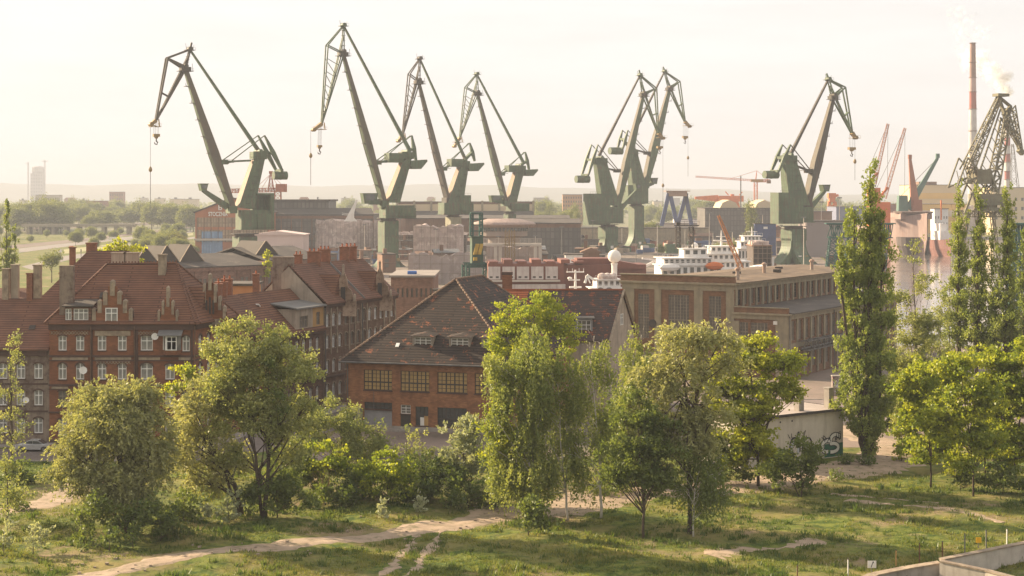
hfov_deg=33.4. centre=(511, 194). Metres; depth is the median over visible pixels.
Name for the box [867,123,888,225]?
crawler crane
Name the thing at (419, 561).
path
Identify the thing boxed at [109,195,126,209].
distant tree
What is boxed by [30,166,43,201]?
office tower
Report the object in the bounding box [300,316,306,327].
window
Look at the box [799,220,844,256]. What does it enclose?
pale shed
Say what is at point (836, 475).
shrub
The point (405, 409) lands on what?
window
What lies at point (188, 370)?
maple tree
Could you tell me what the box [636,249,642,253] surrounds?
crate stack
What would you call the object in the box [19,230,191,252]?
road
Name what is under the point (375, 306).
window
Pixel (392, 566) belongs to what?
path
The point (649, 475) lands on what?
cherry tree
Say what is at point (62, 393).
window
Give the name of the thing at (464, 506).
shrub
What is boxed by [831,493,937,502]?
path
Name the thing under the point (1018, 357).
maple tree
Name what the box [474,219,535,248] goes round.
ship hull
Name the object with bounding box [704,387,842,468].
transformer house
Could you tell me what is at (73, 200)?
distant tree
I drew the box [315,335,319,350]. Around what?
window
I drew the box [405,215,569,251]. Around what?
brick shop
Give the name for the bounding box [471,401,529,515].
lime tree
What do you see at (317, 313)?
window
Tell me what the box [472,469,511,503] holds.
shrub
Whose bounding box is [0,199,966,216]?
woods
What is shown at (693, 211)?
distant tree
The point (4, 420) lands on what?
window
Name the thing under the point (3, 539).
shrub
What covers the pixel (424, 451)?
sumac
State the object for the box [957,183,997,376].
lombardy poplar
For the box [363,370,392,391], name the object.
window
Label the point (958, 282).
lombardy poplar
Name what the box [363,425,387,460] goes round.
sumac
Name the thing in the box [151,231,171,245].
distant tree
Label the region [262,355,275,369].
mistletoe
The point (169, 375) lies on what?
window
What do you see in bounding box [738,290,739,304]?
window
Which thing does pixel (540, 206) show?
distant tree
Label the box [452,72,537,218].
harbour crane
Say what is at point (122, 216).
distant tree
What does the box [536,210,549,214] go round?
distant tree
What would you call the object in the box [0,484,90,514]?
path
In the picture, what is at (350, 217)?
white sculpture
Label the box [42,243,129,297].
brick house
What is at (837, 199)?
distant tree
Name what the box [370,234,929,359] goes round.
yard
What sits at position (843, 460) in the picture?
shrub
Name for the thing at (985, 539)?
fence stake
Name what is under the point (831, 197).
gantry crane
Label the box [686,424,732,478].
elder tree
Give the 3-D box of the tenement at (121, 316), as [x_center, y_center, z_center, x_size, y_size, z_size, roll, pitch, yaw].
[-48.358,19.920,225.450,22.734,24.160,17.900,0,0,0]
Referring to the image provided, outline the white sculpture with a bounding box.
[342,200,357,220]
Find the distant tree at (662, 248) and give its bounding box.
[655,243,666,254]
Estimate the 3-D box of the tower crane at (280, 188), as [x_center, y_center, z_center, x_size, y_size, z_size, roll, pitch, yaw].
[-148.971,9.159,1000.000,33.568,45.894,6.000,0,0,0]
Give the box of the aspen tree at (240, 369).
[195,310,327,517]
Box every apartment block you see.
[35,195,61,202]
[86,201,108,209]
[109,192,124,201]
[533,198,548,201]
[562,194,582,226]
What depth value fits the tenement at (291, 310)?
250.60 m
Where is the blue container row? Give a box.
[753,223,775,254]
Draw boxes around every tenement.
[0,264,58,443]
[44,252,238,443]
[212,275,273,429]
[238,270,326,417]
[262,243,398,406]
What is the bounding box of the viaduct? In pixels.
[21,223,136,233]
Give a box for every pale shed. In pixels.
[646,223,696,226]
[673,219,696,222]
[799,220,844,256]
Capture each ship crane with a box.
[896,154,939,210]
[908,155,922,210]
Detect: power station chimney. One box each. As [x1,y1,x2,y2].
[968,42,977,233]
[1004,116,1010,186]
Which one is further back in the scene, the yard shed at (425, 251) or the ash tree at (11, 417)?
the yard shed at (425, 251)
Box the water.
[823,239,1023,345]
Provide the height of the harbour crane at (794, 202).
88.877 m
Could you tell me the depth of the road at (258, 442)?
221.15 m
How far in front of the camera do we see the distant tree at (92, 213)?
1533.69 m
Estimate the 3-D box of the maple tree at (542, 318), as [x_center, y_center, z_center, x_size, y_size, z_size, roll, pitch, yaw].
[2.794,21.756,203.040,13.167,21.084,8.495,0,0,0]
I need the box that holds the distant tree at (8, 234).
[2,231,15,240]
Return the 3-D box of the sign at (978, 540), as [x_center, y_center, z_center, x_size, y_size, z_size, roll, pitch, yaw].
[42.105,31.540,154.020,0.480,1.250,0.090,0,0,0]
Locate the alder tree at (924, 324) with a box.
[883,235,949,431]
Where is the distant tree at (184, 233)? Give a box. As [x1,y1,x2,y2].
[177,229,188,237]
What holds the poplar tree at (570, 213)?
on the yard at (631, 256)
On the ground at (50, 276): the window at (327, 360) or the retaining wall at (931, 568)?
the retaining wall at (931, 568)
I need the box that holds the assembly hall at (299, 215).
[274,199,380,250]
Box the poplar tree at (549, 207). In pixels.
[546,200,553,214]
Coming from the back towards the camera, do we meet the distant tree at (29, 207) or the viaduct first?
the distant tree at (29, 207)
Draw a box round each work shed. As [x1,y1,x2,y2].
[564,253,583,262]
[580,247,600,256]
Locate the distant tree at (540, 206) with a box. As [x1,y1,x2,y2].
[532,196,559,214]
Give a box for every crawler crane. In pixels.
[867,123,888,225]
[877,128,906,250]
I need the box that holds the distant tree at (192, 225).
[182,210,194,231]
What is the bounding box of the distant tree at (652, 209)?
[644,203,659,215]
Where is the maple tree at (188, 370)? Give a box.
[161,361,207,398]
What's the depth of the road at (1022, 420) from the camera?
242.68 m
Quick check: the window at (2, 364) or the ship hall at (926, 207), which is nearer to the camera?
the window at (2, 364)
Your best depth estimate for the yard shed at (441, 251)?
746.88 m
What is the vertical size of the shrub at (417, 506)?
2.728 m
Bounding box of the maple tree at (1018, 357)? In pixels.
[998,335,1023,483]
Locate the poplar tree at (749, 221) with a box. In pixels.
[743,198,761,234]
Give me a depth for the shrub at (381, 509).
167.80 m
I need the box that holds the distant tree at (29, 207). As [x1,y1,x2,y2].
[14,196,37,223]
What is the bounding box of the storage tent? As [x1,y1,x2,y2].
[255,230,309,250]
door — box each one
[364,410,391,425]
[401,415,410,426]
[415,406,428,426]
[436,407,466,428]
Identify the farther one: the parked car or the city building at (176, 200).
the city building at (176, 200)
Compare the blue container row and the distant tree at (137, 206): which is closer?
the blue container row
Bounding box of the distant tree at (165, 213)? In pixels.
[153,200,179,224]
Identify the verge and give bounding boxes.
[64,233,192,253]
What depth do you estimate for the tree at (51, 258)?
618.87 m
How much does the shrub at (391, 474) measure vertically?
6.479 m
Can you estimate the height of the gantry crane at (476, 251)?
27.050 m
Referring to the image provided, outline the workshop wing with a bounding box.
[504,289,636,410]
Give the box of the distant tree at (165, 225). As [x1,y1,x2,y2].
[159,223,171,231]
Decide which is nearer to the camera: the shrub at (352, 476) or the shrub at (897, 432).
the shrub at (352, 476)
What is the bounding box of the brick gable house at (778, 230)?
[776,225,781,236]
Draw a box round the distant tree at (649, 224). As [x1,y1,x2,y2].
[644,220,658,226]
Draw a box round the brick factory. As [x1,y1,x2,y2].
[338,274,574,433]
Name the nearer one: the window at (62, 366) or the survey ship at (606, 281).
the window at (62, 366)
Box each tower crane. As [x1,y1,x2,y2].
[44,160,45,194]
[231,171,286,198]
[697,171,770,199]
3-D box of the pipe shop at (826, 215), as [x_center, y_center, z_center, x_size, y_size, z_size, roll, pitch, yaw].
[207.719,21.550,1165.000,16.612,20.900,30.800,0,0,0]
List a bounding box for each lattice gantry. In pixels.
[824,223,862,267]
[875,223,895,276]
[1007,223,1023,310]
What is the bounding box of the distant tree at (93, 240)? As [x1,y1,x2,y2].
[88,236,101,246]
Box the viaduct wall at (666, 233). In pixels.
[581,227,708,244]
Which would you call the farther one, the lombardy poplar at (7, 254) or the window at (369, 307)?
the lombardy poplar at (7, 254)
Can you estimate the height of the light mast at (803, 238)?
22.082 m
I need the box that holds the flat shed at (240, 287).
[233,281,262,294]
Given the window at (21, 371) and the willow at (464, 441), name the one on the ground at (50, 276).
the willow at (464, 441)
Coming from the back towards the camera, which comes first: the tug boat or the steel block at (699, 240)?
the steel block at (699, 240)
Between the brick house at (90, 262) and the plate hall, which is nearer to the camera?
the brick house at (90, 262)
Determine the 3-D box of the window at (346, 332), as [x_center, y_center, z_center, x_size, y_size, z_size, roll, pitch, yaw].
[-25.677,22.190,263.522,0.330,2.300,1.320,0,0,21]
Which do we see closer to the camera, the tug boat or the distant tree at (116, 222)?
the tug boat
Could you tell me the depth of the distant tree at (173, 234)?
937.55 m
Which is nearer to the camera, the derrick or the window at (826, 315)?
the window at (826, 315)
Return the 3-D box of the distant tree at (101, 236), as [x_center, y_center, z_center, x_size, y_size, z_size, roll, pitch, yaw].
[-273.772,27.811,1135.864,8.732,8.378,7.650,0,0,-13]
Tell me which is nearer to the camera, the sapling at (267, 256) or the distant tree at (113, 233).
the sapling at (267, 256)
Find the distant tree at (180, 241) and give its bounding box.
[171,234,191,243]
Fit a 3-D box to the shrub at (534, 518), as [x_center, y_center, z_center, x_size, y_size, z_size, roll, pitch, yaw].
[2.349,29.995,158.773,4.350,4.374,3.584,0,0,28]
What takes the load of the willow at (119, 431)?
on the ground at (50, 276)
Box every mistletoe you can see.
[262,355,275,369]
[273,404,294,420]
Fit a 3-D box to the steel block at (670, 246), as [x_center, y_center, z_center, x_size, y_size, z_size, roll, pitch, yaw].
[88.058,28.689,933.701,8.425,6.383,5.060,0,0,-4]
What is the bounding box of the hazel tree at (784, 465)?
[754,431,829,496]
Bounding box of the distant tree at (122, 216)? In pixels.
[114,206,138,223]
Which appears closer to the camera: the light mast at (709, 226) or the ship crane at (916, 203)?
the light mast at (709, 226)
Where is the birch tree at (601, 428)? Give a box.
[553,332,627,517]
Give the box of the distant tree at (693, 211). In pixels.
[690,204,696,218]
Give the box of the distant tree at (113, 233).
[107,228,119,237]
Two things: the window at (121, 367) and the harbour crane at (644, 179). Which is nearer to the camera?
the window at (121, 367)
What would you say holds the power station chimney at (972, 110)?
on the yard at (631, 256)
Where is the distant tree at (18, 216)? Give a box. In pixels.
[0,201,33,227]
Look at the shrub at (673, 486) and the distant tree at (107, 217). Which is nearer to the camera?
the shrub at (673, 486)
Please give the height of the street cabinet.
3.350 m
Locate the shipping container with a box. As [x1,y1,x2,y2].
[643,248,654,251]
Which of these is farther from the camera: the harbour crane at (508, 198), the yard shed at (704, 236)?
the yard shed at (704, 236)
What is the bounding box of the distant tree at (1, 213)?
[0,202,5,224]
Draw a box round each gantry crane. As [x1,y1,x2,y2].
[461,212,486,276]
[659,191,693,226]
[695,191,743,206]
[827,193,838,205]
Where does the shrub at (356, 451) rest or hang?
on the ground at (50, 276)
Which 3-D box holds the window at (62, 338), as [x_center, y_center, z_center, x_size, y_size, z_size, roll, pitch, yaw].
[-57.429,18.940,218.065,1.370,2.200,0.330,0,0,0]
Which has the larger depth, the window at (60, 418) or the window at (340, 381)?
the window at (340, 381)
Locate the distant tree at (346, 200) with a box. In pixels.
[341,195,358,207]
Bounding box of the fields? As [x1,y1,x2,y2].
[0,202,964,231]
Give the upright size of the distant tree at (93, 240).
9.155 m
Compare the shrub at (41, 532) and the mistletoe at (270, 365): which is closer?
the shrub at (41, 532)
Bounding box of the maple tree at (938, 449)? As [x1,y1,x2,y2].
[916,377,972,471]
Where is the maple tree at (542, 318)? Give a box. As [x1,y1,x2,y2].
[480,289,588,365]
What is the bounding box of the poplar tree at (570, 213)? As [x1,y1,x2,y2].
[566,208,574,218]
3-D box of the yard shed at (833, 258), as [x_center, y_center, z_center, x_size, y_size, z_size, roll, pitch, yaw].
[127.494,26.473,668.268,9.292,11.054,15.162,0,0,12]
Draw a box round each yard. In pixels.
[311,412,616,460]
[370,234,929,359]
[602,346,1022,446]
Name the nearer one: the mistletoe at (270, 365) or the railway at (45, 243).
the mistletoe at (270, 365)
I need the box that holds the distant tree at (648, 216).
[644,212,653,221]
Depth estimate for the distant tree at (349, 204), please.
2048.26 m
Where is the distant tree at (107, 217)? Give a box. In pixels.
[94,206,116,223]
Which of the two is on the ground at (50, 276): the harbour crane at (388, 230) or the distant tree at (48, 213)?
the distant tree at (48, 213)
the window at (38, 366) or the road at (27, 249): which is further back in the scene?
the road at (27, 249)
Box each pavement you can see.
[0,444,181,460]
[199,404,345,447]
[646,397,962,406]
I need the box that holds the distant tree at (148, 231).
[139,228,155,238]
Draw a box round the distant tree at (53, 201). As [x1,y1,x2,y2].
[34,192,71,231]
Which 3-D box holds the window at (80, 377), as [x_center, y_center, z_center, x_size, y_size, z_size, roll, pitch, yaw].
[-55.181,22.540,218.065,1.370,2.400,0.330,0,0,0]
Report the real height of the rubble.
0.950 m
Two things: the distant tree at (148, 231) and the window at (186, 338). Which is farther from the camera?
the distant tree at (148, 231)
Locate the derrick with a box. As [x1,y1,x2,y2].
[717,215,743,267]
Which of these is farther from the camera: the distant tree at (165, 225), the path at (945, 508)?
the distant tree at (165, 225)
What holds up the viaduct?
on the ground at (50, 276)
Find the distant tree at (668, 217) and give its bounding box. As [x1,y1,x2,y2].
[653,206,672,222]
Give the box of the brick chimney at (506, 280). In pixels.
[502,272,512,288]
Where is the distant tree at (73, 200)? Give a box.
[68,196,85,204]
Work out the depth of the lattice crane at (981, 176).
559.65 m
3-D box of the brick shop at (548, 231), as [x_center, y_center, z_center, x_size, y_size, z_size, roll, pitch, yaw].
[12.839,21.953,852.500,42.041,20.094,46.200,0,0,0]
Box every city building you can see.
[140,197,148,202]
[154,197,165,204]
[170,197,183,204]
[184,197,198,206]
[373,205,378,212]
[652,200,662,207]
[668,198,679,205]
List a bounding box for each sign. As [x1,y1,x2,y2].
[868,561,875,572]
[976,537,980,547]
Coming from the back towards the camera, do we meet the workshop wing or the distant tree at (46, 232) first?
the distant tree at (46, 232)
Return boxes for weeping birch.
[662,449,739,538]
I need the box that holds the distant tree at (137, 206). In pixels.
[126,197,151,222]
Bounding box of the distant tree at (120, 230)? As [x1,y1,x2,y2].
[117,227,124,234]
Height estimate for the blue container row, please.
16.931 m
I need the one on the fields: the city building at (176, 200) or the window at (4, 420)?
the city building at (176, 200)
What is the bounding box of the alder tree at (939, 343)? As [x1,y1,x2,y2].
[917,280,959,371]
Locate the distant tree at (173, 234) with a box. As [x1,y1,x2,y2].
[164,229,180,238]
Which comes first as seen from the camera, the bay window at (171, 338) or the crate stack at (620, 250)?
the bay window at (171, 338)
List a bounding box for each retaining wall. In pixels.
[863,561,939,575]
[939,541,1023,575]
[939,560,1012,575]
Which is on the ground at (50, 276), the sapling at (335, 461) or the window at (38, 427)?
the sapling at (335, 461)
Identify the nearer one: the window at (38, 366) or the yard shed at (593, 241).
the window at (38, 366)
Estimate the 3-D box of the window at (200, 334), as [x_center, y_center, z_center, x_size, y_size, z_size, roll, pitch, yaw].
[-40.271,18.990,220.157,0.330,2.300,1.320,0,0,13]
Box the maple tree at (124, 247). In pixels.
[97,235,147,262]
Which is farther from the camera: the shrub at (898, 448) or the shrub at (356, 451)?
the shrub at (898, 448)
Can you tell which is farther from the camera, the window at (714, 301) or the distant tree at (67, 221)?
the distant tree at (67, 221)
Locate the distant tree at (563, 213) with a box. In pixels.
[557,207,572,217]
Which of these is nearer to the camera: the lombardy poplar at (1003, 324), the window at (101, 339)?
the window at (101, 339)
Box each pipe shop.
[697,200,769,239]
[814,211,832,219]
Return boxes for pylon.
[1009,144,1018,186]
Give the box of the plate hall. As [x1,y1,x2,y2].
[396,201,533,231]
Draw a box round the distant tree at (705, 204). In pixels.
[693,200,715,209]
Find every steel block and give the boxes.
[330,248,338,260]
[665,241,678,252]
[694,238,710,246]
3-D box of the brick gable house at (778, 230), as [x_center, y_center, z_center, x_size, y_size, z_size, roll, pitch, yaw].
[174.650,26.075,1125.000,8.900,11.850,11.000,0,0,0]
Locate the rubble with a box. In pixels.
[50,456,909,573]
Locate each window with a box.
[0,362,7,379]
[0,389,7,406]
[0,416,7,433]
[15,362,25,379]
[15,389,25,406]
[16,416,25,433]
[33,362,43,379]
[33,388,43,406]
[33,416,43,433]
[57,334,67,351]
[57,362,67,380]
[57,390,66,407]
[57,417,66,435]
[75,334,84,351]
[75,362,84,380]
[96,336,106,351]
[96,362,106,380]
[117,336,127,351]
[117,362,127,380]
[139,334,153,351]
[139,362,153,380]
[157,330,182,354]
[164,363,174,380]
[164,391,175,407]
[181,334,190,351]
[198,333,202,350]
[202,231,221,237]
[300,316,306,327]
[302,338,305,352]
[309,337,312,351]
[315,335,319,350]
[315,385,319,400]
[316,312,318,324]
[326,312,329,327]
[326,334,329,349]
[326,359,329,373]
[332,311,335,326]
[332,333,335,348]
[332,357,335,372]
[332,381,335,396]
[338,310,341,325]
[338,332,341,346]
[338,356,341,371]
[338,380,341,394]
[344,331,347,345]
[350,330,353,344]
[356,308,359,322]
[356,329,359,343]
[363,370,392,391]
[363,402,392,410]
[368,306,371,320]
[374,305,377,319]
[400,371,429,392]
[400,405,410,414]
[436,372,467,394]
[474,373,495,395]
[620,313,622,324]
[638,294,648,337]
[669,295,688,344]
[709,296,720,335]
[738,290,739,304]
[740,322,747,339]
[751,288,752,302]
[751,322,767,337]
[776,285,777,299]
[791,321,793,339]
[799,320,800,338]
[805,318,807,337]
[812,317,814,335]
[812,350,814,364]
[819,316,820,334]
[819,348,820,363]
[826,315,827,332]
[826,347,827,361]
[832,314,833,331]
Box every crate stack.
[614,248,623,252]
[628,246,636,250]
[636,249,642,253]
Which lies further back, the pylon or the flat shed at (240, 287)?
the pylon
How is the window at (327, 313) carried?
in the tenement at (358, 297)
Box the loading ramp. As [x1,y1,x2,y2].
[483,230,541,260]
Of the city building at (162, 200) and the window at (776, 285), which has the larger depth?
the city building at (162, 200)
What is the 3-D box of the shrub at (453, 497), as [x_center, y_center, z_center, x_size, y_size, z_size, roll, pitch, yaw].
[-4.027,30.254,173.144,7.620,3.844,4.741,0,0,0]
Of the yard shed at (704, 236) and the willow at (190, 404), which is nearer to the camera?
the willow at (190, 404)
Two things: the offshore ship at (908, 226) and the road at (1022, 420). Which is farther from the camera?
the offshore ship at (908, 226)
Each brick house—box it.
[0,269,42,297]
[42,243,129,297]
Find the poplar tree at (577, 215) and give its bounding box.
[573,209,582,224]
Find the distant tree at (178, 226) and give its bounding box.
[171,219,187,231]
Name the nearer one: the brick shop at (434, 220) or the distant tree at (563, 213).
the brick shop at (434, 220)
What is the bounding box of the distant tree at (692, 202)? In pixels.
[684,197,697,211]
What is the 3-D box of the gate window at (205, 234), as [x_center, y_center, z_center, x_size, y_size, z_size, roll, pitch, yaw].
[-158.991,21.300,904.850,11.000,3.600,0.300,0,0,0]
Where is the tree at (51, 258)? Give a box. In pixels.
[36,248,64,282]
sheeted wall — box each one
[408,252,481,283]
[413,223,463,252]
[486,246,538,260]
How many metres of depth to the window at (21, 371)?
218.53 m
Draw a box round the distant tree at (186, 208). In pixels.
[171,201,199,231]
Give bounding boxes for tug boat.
[927,200,950,256]
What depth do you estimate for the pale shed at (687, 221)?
1400.00 m
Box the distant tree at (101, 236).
[96,231,106,240]
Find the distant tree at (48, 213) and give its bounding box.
[27,194,70,229]
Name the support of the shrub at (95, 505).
on the ground at (50, 276)
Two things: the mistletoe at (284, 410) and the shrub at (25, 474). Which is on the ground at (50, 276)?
the shrub at (25, 474)
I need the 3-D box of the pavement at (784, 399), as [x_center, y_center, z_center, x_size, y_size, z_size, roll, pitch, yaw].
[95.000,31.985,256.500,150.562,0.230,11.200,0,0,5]
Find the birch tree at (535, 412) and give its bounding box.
[468,324,592,519]
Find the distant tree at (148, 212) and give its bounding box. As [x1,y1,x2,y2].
[138,200,162,228]
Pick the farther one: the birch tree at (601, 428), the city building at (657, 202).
the city building at (657, 202)
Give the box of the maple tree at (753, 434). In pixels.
[701,330,814,485]
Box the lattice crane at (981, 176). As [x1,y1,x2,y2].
[947,93,1023,291]
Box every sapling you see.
[0,440,34,519]
[262,249,272,286]
[302,438,351,498]
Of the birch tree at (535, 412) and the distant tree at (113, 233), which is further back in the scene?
the distant tree at (113, 233)
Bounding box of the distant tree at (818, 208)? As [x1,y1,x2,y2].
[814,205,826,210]
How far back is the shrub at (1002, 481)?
182.80 m
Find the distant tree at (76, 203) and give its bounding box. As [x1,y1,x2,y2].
[70,200,91,223]
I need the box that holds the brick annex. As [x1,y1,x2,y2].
[389,270,439,318]
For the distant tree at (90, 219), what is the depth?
1471.47 m
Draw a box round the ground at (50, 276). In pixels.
[0,232,1023,575]
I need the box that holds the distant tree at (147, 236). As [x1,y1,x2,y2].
[139,230,155,239]
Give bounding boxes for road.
[0,449,265,459]
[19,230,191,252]
[22,237,194,269]
[200,412,340,452]
[643,398,971,407]
[663,413,1023,423]
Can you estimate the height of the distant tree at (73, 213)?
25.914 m
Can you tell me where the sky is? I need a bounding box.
[0,0,1023,194]
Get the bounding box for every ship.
[486,257,645,288]
[567,250,621,288]
[642,222,723,273]
[694,230,766,269]
[734,227,773,265]
[855,205,895,231]
[890,211,933,254]
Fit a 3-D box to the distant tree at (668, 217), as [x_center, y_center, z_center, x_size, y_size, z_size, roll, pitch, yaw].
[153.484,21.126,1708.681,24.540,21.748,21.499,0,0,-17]
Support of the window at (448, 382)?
in the brick factory
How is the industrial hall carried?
on the ground at (50, 276)
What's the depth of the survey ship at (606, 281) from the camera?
452.46 m
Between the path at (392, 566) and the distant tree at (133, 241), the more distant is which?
the distant tree at (133, 241)
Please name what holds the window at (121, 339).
in the tenement at (121, 316)
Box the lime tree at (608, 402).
[592,355,664,481]
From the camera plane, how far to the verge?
1012.91 m
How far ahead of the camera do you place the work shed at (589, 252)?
600.00 m
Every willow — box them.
[33,373,185,532]
[160,368,258,516]
[433,411,493,487]
[623,318,760,533]
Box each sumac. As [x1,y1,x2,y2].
[332,410,359,454]
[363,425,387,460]
[392,423,420,460]
[416,427,437,468]
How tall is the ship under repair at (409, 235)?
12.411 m
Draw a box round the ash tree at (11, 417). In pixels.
[0,328,35,459]
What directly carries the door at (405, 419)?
in the brick factory
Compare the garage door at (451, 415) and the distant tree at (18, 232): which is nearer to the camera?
the garage door at (451, 415)
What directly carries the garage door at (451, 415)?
in the brick factory
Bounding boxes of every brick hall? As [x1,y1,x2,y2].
[130,244,265,290]
[216,240,306,285]
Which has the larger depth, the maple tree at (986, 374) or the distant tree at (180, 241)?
the distant tree at (180, 241)
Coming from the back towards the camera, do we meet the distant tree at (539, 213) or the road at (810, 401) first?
the distant tree at (539, 213)
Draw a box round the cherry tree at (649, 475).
[593,385,692,538]
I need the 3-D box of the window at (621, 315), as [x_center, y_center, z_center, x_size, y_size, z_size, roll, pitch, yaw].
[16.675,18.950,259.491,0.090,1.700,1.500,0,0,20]
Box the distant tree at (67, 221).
[56,210,75,232]
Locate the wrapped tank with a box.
[315,219,378,250]
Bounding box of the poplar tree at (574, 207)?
[571,201,582,218]
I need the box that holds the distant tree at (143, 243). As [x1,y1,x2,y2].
[137,238,150,246]
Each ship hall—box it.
[890,204,967,233]
[900,182,959,203]
[976,187,1023,234]
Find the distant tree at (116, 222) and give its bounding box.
[112,213,119,223]
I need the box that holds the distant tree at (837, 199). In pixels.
[824,198,843,205]
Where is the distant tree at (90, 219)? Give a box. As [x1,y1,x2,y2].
[80,213,99,227]
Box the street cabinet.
[831,375,840,395]
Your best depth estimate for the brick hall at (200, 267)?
444.95 m
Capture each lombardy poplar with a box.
[0,198,19,271]
[828,157,902,457]
[935,178,979,399]
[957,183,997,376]
[982,181,1022,372]
[983,228,999,344]
[1006,229,1023,417]
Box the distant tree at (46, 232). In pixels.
[43,229,50,235]
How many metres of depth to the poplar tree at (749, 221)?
999.06 m
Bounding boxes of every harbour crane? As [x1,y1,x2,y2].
[148,42,287,246]
[309,23,426,266]
[396,54,483,225]
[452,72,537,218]
[574,70,664,252]
[608,67,693,248]
[762,73,860,264]
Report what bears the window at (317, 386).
in the tenement at (291, 310)
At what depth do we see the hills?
8450.57 m
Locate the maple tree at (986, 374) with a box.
[960,341,1023,475]
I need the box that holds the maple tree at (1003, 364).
[986,348,1023,484]
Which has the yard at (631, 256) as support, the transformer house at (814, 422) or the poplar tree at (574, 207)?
the poplar tree at (574, 207)
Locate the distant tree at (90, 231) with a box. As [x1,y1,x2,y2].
[83,225,98,237]
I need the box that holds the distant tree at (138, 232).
[131,222,151,238]
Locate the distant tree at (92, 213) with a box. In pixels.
[88,208,100,229]
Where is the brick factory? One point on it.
(420, 367)
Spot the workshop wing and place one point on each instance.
(605, 314)
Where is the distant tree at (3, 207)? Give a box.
[0,201,11,225]
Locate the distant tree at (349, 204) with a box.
[341,199,358,207]
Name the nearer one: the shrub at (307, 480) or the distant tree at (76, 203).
the shrub at (307, 480)
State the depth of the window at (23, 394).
218.42 m
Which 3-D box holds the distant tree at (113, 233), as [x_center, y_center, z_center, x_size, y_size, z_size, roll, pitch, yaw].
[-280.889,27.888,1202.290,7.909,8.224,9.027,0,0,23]
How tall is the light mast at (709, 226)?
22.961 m
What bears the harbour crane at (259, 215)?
on the yard at (631, 256)
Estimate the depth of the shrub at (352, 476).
176.32 m
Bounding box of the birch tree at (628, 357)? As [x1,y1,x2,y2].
[605,323,661,495]
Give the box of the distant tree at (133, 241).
[129,238,139,246]
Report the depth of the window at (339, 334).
261.87 m
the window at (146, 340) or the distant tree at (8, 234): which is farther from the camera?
the distant tree at (8, 234)
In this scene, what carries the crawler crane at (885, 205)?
on the yard at (631, 256)
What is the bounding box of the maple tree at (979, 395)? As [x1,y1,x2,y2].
[914,346,1013,496]
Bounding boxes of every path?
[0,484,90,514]
[74,457,941,575]
[379,531,425,575]
[404,529,446,575]
[704,538,826,559]
[831,421,916,470]
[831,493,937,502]
[845,499,1004,522]
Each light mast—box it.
[657,225,657,256]
[707,212,711,244]
[801,217,805,263]
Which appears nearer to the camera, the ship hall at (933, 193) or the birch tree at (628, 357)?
the birch tree at (628, 357)
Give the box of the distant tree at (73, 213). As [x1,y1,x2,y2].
[65,202,78,221]
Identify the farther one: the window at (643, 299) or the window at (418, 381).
the window at (643, 299)
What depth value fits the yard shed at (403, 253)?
835.56 m
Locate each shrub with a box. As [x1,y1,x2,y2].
[0,456,45,484]
[0,512,18,552]
[12,497,32,511]
[16,520,55,553]
[70,487,124,543]
[75,526,125,551]
[106,487,180,547]
[150,509,194,540]
[155,483,203,519]
[194,485,246,522]
[236,467,320,519]
[264,436,335,496]
[285,390,395,474]
[307,476,360,509]
[329,483,359,506]
[330,461,380,499]
[350,444,422,503]
[375,496,390,518]
[381,448,476,506]
[412,488,428,512]
[434,472,508,508]
[454,483,471,509]
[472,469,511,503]
[508,493,564,535]
[588,482,611,494]
[656,475,686,493]
[673,465,684,477]
[710,450,756,482]
[825,468,848,482]
[832,447,877,465]
[881,409,895,426]
[885,421,927,450]
[891,437,925,460]
[946,462,999,490]
[984,454,1023,493]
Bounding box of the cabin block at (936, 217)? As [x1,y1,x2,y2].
[930,208,948,230]
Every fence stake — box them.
[847,559,848,575]
[895,550,896,565]
[985,530,986,548]
[1006,528,1007,543]
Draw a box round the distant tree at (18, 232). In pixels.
[9,225,22,236]
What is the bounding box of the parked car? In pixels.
[15,439,53,451]
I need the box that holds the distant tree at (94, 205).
[82,198,109,211]
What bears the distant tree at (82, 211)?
on the fields
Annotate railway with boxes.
[0,227,189,249]
[33,223,161,228]
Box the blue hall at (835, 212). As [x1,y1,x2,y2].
[826,206,866,226]
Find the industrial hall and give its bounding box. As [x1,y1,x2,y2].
[619,259,897,377]
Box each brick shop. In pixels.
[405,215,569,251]
[520,219,581,258]
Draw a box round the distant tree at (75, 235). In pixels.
[67,229,84,245]
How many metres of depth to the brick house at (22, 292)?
248.55 m
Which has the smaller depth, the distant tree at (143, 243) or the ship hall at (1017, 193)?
the distant tree at (143, 243)
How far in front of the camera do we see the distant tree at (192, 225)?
1467.27 m
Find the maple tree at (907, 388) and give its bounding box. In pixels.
[883,354,966,486]
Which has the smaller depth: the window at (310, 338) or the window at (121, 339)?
the window at (121, 339)
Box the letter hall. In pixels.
[193,197,277,252]
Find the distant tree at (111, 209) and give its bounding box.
[105,203,120,213]
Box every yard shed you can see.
[319,248,337,260]
[352,245,371,263]
[357,251,370,264]
[372,246,377,258]
[376,248,396,272]
[398,247,412,259]
[399,235,412,247]
[415,250,431,254]
[431,245,459,256]
[542,251,548,260]
[552,252,566,260]
[574,240,598,252]
[581,235,599,246]
[589,243,605,256]
[690,230,711,247]
[776,236,780,253]
[825,251,848,267]
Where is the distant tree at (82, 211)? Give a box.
[73,202,90,222]
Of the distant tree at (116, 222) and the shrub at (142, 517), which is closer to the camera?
the shrub at (142, 517)
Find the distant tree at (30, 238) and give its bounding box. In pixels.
[26,235,33,240]
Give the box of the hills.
[0,183,967,201]

